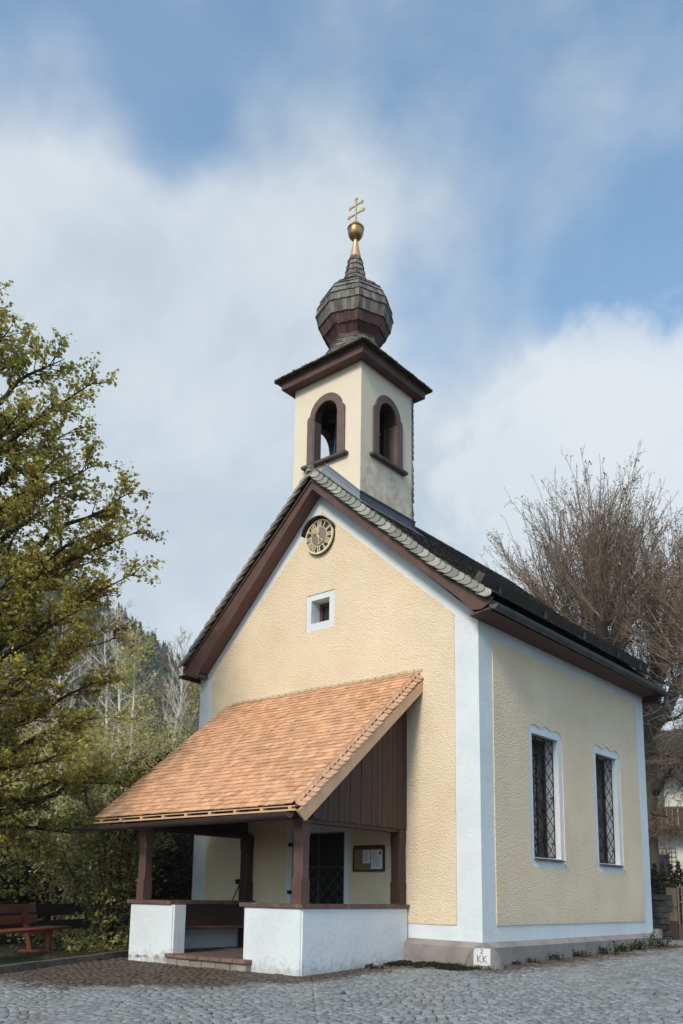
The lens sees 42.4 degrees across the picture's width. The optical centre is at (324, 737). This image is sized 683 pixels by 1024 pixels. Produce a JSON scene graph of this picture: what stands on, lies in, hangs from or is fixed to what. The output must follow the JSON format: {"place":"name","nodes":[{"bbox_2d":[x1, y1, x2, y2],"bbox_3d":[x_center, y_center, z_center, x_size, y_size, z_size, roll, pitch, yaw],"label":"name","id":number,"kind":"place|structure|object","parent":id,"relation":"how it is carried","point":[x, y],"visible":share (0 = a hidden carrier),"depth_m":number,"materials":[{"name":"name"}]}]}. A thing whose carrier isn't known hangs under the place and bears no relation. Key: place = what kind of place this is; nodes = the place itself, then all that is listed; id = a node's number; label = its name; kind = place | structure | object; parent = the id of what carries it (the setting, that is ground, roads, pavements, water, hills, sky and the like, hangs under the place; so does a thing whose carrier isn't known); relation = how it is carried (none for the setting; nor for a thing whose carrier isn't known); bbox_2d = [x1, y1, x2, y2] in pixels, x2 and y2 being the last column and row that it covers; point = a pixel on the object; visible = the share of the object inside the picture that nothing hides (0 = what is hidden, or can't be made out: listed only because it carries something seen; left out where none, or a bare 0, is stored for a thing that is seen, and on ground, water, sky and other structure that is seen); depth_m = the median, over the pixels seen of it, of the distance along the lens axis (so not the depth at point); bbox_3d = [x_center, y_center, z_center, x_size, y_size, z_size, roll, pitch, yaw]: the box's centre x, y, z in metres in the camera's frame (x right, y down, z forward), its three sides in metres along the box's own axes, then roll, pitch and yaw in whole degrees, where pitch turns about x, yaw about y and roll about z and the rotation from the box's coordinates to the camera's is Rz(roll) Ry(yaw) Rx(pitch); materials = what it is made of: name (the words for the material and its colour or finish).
{"place":"outdoors","nodes":[
{"label":"outdoors","id":0,"kind":"place"},
{"bbox_2d":[0,930,129,964],"bbox_3d":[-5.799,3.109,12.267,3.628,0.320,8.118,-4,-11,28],"label":"grass","id":1,"kind":"structure","parent":0,"point":[45,953],"depth_m":13.28,"materials":[{"name":"green plant"}]},
{"bbox_2d":[0,904,71,951],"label":"park bench","id":2,"kind":"object","parent":1,"relation":"on","point":[25,919],"visible":0.89,"depth_m":14.03,"materials":[{"name":"red wood"}]},
{"bbox_2d":[0,849,93,935],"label":"shrub","id":3,"kind":"object","parent":1,"relation":"on","point":[18,898],"visible":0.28,"depth_m":17.81,"materials":[{"name":"green plant"}]},
{"bbox_2d":[24,703,79,900],"bbox_3d":[-6.144,1.871,20.463,2.011,5.745,0.951,7,-12,-32],"label":"birch","id":4,"kind":"object","parent":1,"relation":"on","point":[43,772],"visible":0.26,"depth_m":20.37,"materials":[{"name":"green plant"}]},
{"bbox_2d":[0,899,128,944],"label":"rail fence","id":5,"kind":"object","parent":1,"relation":"on","point":[46,910],"visible":0.35,"depth_m":15.86,"materials":[{"name":"brown wood"}]},
{"bbox_2d":[0,914,129,952],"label":"ground cover","id":6,"kind":"object","parent":1,"relation":"on","point":[121,939],"visible":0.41,"depth_m":14.41,"materials":[{"name":"green plant"}]},
{"bbox_2d":[0,732,130,933],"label":"shrub","id":7,"kind":"object","parent":1,"relation":"on","point":[37,888],"visible":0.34,"depth_m":17.50,"materials":[{"name":"green plant"}]},
{"bbox_2d":[0,280,168,898],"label":"leafy tree","id":8,"kind":"object","parent":1,"relation":"on","point":[34,567],"visible":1,"depth_m":13.88,"materials":[{"name":"green plant"}]},
{"bbox_2d":[29,734,180,944],"bbox_3d":[-3.709,1.794,15.063,3.153,3.733,2.408,-8,-13,40],"label":"shrub","id":9,"kind":"object","parent":1,"relation":"on","point":[103,890],"visible":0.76,"depth_m":14.74,"materials":[{"name":"green plant"}]},
{"bbox_2d":[91,714,134,879],"bbox_3d":[-4.604,1.984,19.220,1.178,5.132,0.754,2,-10,-4],"label":"birch","id":10,"kind":"object","parent":1,"relation":"on","point":[114,753],"visible":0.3,"depth_m":19.37,"materials":[{"name":"grey plant"}]},
{"bbox_2d":[334,417,335,452],"bbox_3d":[0.174,-5.294,16.056,0.059,1.190,0.016,-8,-13,40],"label":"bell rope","id":11,"kind":"object","parent":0,"point":[335,434],"visible":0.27,"depth_m":16.09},
{"bbox_2d":[0,938,682,1023],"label":"paving","id":12,"kind":"structure","parent":0,"point":[550,992],"depth_m":9.22,"materials":[{"name":"stone"}]},
{"bbox_2d":[363,962,384,968],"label":"weed","id":13,"kind":"object","parent":12,"relation":"on","point":[371,966],"visible":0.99,"depth_m":11.76,"materials":[{"name":"green plant"}]},
{"bbox_2d":[383,960,476,970],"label":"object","id":14,"kind":"object","parent":12,"relation":"on","point":[442,966],"visible":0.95,"depth_m":11.90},
{"bbox_2d":[455,963,505,970],"bbox_3d":[2.032,3.018,11.587,0.761,0.073,0.382,-2,-11,16],"label":"grass tuft","id":15,"kind":"object","parent":12,"relation":"on","point":[478,967],"visible":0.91,"depth_m":11.51,"materials":[{"name":"green plant"}]},
{"bbox_2d":[528,958,540,962],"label":"weed","id":16,"kind":"object","parent":12,"relation":"on","point":[530,960],"visible":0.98,"depth_m":12.57,"materials":[{"name":"green plant"}]},
{"bbox_2d":[548,952,564,959],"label":"weed","id":17,"kind":"object","parent":12,"relation":"on","point":[557,956],"visible":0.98,"depth_m":13.10,"materials":[{"name":"green plant"}]},
{"bbox_2d":[572,949,591,956],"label":"weed","id":18,"kind":"object","parent":12,"relation":"on","point":[577,954],"visible":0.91,"depth_m":13.75,"materials":[{"name":"green plant"}]},
{"bbox_2d":[599,945,618,954],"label":"weed","id":19,"kind":"object","parent":12,"relation":"on","point":[603,951],"visible":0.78,"depth_m":14.38,"materials":[{"name":"green plant"}]},
{"bbox_2d":[613,941,634,951],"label":"weed","id":20,"kind":"object","parent":12,"relation":"on","point":[622,948],"visible":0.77,"depth_m":14.95,"materials":[{"name":"green plant"}]},
{"bbox_2d":[630,939,646,949],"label":"weed","id":21,"kind":"object","parent":12,"relation":"on","point":[639,944],"visible":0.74,"depth_m":15.47,"materials":[{"name":"green plant"}]},
{"bbox_2d":[643,932,672,948],"bbox_3d":[5.888,3.678,15.979,0.893,0.294,0.516,-8,-13,40],"label":"weed","id":22,"kind":"object","parent":12,"relation":"on","point":[653,938],"visible":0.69,"depth_m":15.96,"materials":[{"name":"green plant"}]},
{"bbox_2d":[650,861,682,932],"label":"hedge","id":23,"kind":"object","parent":12,"relation":"on","point":[674,877],"visible":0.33,"depth_m":19.75,"materials":[{"name":"green plant"}]},
{"bbox_2d":[655,938,677,947],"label":"weed","id":24,"kind":"object","parent":12,"relation":"on","point":[662,944],"visible":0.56,"depth_m":16.28,"materials":[{"name":"green plant"}]},
{"bbox_2d":[677,886,682,939],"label":"picket fence","id":25,"kind":"object","parent":12,"relation":"on","point":[680,924],"visible":0.92,"depth_m":18.58,"materials":[{"name":"brown wood"}]},
{"bbox_2d":[0,599,682,1023],"bbox_3d":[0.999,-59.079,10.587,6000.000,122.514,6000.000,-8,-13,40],"label":"ground","id":26,"kind":"structure","parent":0,"point":[200,969],"depth_m":11.21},
{"bbox_2d":[0,780,81,886],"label":"bush","id":27,"kind":"object","parent":26,"relation":"on","point":[31,824],"visible":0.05,"depth_m":29.49,"materials":[{"name":"green plant"}]},
{"bbox_2d":[1,749,107,897],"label":"bush","id":28,"kind":"object","parent":26,"relation":"on","point":[68,798],"visible":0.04,"depth_m":31.87,"materials":[{"name":"green plant"}]},
{"bbox_2d":[26,626,94,766],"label":"bare tree","id":29,"kind":"object","parent":26,"relation":"on","point":[68,674],"visible":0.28,"depth_m":57.19,"materials":[{"name":"grey plant"}]},
{"bbox_2d":[0,950,128,973],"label":"kerb","id":30,"kind":"structure","parent":26,"relation":"on","point":[23,966],"depth_m":12.32,"materials":[{"name":"stone"}]},
{"bbox_2d":[0,703,128,902],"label":"undergrowth","id":31,"kind":"object","parent":26,"relation":"on","point":[16,782],"visible":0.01,"depth_m":53.92,"materials":[{"name":"green plant"}]},
{"bbox_2d":[1,701,129,794],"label":"bush","id":32,"kind":"object","parent":26,"relation":"on","point":[40,755],"visible":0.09,"depth_m":55.40,"materials":[{"name":"green plant"}]},
{"bbox_2d":[59,767,122,838],"bbox_3d":[-8.630,4.179,37.346,5.908,5.465,6.718,-8,-13,40],"label":"bush","id":33,"kind":"object","parent":26,"relation":"on","point":[93,791],"visible":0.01,"depth_m":36.08,"materials":[{"name":"green plant"}]},
{"bbox_2d":[41,715,151,794],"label":"bush","id":34,"kind":"object","parent":26,"relation":"on","point":[88,746],"visible":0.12,"depth_m":52.83,"materials":[{"name":"green plant"}]},
{"bbox_2d":[0,542,199,757],"bbox_3d":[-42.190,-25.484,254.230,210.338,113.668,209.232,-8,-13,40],"label":"conifer wood","id":35,"kind":"object","parent":26,"relation":"on","point":[114,700],"visible":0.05,"depth_m":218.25,"materials":[{"name":"green plant"}]},
{"bbox_2d":[0,555,199,746],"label":"distant stems","id":36,"kind":"object","parent":26,"relation":"on","point":[100,656],"visible":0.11,"depth_m":181.01,"materials":[{"name":"plant"}]},
{"bbox_2d":[71,600,132,744],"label":"bare tree","id":37,"kind":"object","parent":26,"relation":"on","point":[104,655],"visible":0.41,"depth_m":58.19,"materials":[{"name":"grey plant"}]},
{"bbox_2d":[79,586,158,739],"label":"bare tree","id":38,"kind":"object","parent":26,"relation":"on","point":[113,647],"visible":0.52,"depth_m":77.95,"materials":[{"name":"grey plant"}]},
{"bbox_2d":[68,723,185,866],"bbox_3d":[-5.391,2.644,29.305,5.284,6.378,6.032,-8,-13,40],"label":"shrub","id":39,"kind":"object","parent":26,"relation":"on","point":[138,744],"depth_m":29.50,"materials":[{"name":"green plant"}]},
{"bbox_2d":[67,730,193,927],"bbox_3d":[-3.828,2.376,19.966,4.240,5.469,4.314,5,-11,-20],"label":"shrub","id":40,"kind":"object","parent":26,"relation":"on","point":[167,891],"visible":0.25,"depth_m":19.35,"materials":[{"name":"green plant"}]},
{"bbox_2d":[97,622,178,762],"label":"bare tree","id":41,"kind":"object","parent":26,"relation":"on","point":[133,712],"visible":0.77,"depth_m":51.77,"materials":[{"name":"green plant"}]},
{"bbox_2d":[99,714,183,768],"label":"bush","id":42,"kind":"object","parent":26,"relation":"on","point":[142,734],"visible":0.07,"depth_m":73.19,"materials":[{"name":"green plant"}]},
{"bbox_2d":[100,726,185,791],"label":"bush","id":43,"kind":"object","parent":26,"relation":"on","point":[117,755],"visible":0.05,"depth_m":50.16,"materials":[{"name":"green plant"}]},
{"bbox_2d":[109,725,186,767],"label":"bush","id":44,"kind":"object","parent":26,"relation":"on","point":[177,736],"depth_m":56.67,"materials":[{"name":"green plant"}]},
{"bbox_2d":[109,685,199,790],"bbox_3d":[-4.203,2.010,26.795,5.828,7.121,5.336,5,-11,-23],"label":"shrub","id":45,"kind":"object","parent":26,"relation":"on","point":[174,744],"visible":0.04,"depth_m":26.54,"materials":[{"name":"green plant"}]},
{"bbox_2d":[137,632,186,745],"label":"bare tree","id":46,"kind":"object","parent":26,"relation":"on","point":[174,681],"visible":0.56,"depth_m":90.58,"materials":[{"name":"grey plant"}]},
{"bbox_2d":[134,759,193,899],"bbox_3d":[-3.255,2.800,21.576,5.063,5.186,4.017,-8,-13,40],"label":"shrub","id":47,"kind":"object","parent":26,"relation":"on","point":[189,889],"visible":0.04,"depth_m":20.96,"materials":[{"name":"green plant"}]},
{"bbox_2d":[159,625,196,742],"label":"bare tree","id":48,"kind":"object","parent":26,"relation":"on","point":[179,711],"visible":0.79,"depth_m":62.52,"materials":[{"name":"grey plant"}]},
{"bbox_2d":[160,661,200,747],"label":"bare tree","id":49,"kind":"object","parent":26,"relation":"on","point":[192,706],"visible":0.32,"depth_m":75.39,"materials":[{"name":"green plant"}]},
{"bbox_2d":[73,197,673,975],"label":"chapel","id":50,"kind":"structure","parent":26,"relation":"on","point":[459,735],"depth_m":13.91,"materials":[{"name":"paint"}]},
{"bbox_2d":[232,879,239,899],"bbox_3d":[-1.555,2.793,14.996,0.399,0.769,0.083,-2,-11,18],"label":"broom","id":51,"kind":"object","parent":50,"relation":"attached to","point":[237,881],"visible":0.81,"depth_m":15.00,"materials":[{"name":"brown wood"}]},
{"bbox_2d":[287,832,344,903],"bbox_3d":[-0.095,2.581,14.087,1.180,2.106,0.250,-8,-13,40],"label":"door","id":52,"kind":"structure","parent":50,"relation":"in","point":[326,850],"depth_m":14.14,"materials":[{"name":"black metal"}]},
{"bbox_2d":[301,515,334,554],"bbox_3d":[-0.112,-3.453,15.027,0.656,0.652,0.165,-8,-13,40],"label":"wall clock","id":53,"kind":"object","parent":50,"relation":"attached to","point":[318,533],"depth_m":15.02,"materials":[{"name":"beige metal"}]},
{"bbox_2d":[320,602,328,621],"bbox_3d":[0.072,-2.116,15.037,0.403,0.408,0.055,-8,-13,40],"label":"gable window","id":54,"kind":"structure","parent":50,"relation":"in","point":[324,608],"depth_m":15.10,"materials":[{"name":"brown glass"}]},
{"bbox_2d":[353,845,384,871],"bbox_3d":[0.656,1.837,13.379,0.591,0.395,0.079,-8,-13,40],"label":"notice board","id":55,"kind":"object","parent":50,"relation":"attached to","point":[368,858],"visible":1,"depth_m":13.37,"materials":[{"name":"brown wood"}]},
{"bbox_2d":[531,735,564,861],"bbox_3d":[3.435,0.970,13.960,0.328,1.970,0.976,-8,-13,40],"label":"window","id":56,"kind":"structure","parent":50,"relation":"in","point":[539,772],"depth_m":14.15,"materials":[{"name":"black glass"}]},
{"bbox_2d":[595,755,624,867],"bbox_3d":[4.977,1.316,15.746,0.321,1.970,0.976,-8,-13,40],"label":"window","id":57,"kind":"structure","parent":50,"relation":"in","point":[600,770],"depth_m":15.93,"materials":[{"name":"black glass"}]},
{"bbox_2d":[465,945,504,969],"bbox_3d":[2.134,3.196,11.736,0.570,0.831,0.420,-8,-13,40],"label":"boundary stone","id":58,"kind":"object","parent":26,"relation":"on","point":[484,956],"visible":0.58,"depth_m":11.63,"materials":[{"name":"grey stone"}]},
{"bbox_2d":[480,439,682,669],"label":"lime tree","id":59,"kind":"object","parent":26,"relation":"on","point":[601,563],"visible":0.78,"depth_m":24.29,"materials":[{"name":"brown plant"}]},
{"bbox_2d":[599,513,682,776],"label":"lime tree","id":60,"kind":"object","parent":26,"relation":"on","point":[678,629],"visible":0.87,"depth_m":22.63,"materials":[{"name":"brown plant"}]},
{"bbox_2d":[605,484,682,892],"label":"lime tree","id":61,"kind":"object","parent":26,"relation":"on","point":[655,786],"visible":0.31,"depth_m":26.56,"materials":[{"name":"brown plant"}]},
{"bbox_2d":[651,890,673,939],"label":"stone wall","id":62,"kind":"structure","parent":26,"relation":"on","point":[659,910],"depth_m":18.68,"materials":[{"name":"grey stone"}]},
{"bbox_2d":[661,882,678,938],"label":"garden gate","id":63,"kind":"structure","parent":62,"relation":"attached to","point":[673,927],"depth_m":18.63,"materials":[{"name":"brown wood"}]},
{"bbox_2d":[657,731,682,894],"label":"house","id":64,"kind":"structure","parent":26,"relation":"on","point":[676,852],"depth_m":42.61,"materials":[{"name":"paint"}]},
{"bbox_2d":[657,779,663,806],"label":"window","id":65,"kind":"structure","parent":64,"relation":"in","point":[660,802],"depth_m":43.05,"materials":[{"name":"grey glass"}]},
{"bbox_2d":[659,848,676,875],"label":"window","id":66,"kind":"structure","parent":64,"relation":"in","point":[666,857],"depth_m":42.48,"materials":[{"name":"grey glass"}]},
{"bbox_2d":[0,0,682,730],"label":"sky","id":67,"kind":"structure","parent":0,"point":[180,180],"materials":[{"name":"blue"}]}
]}

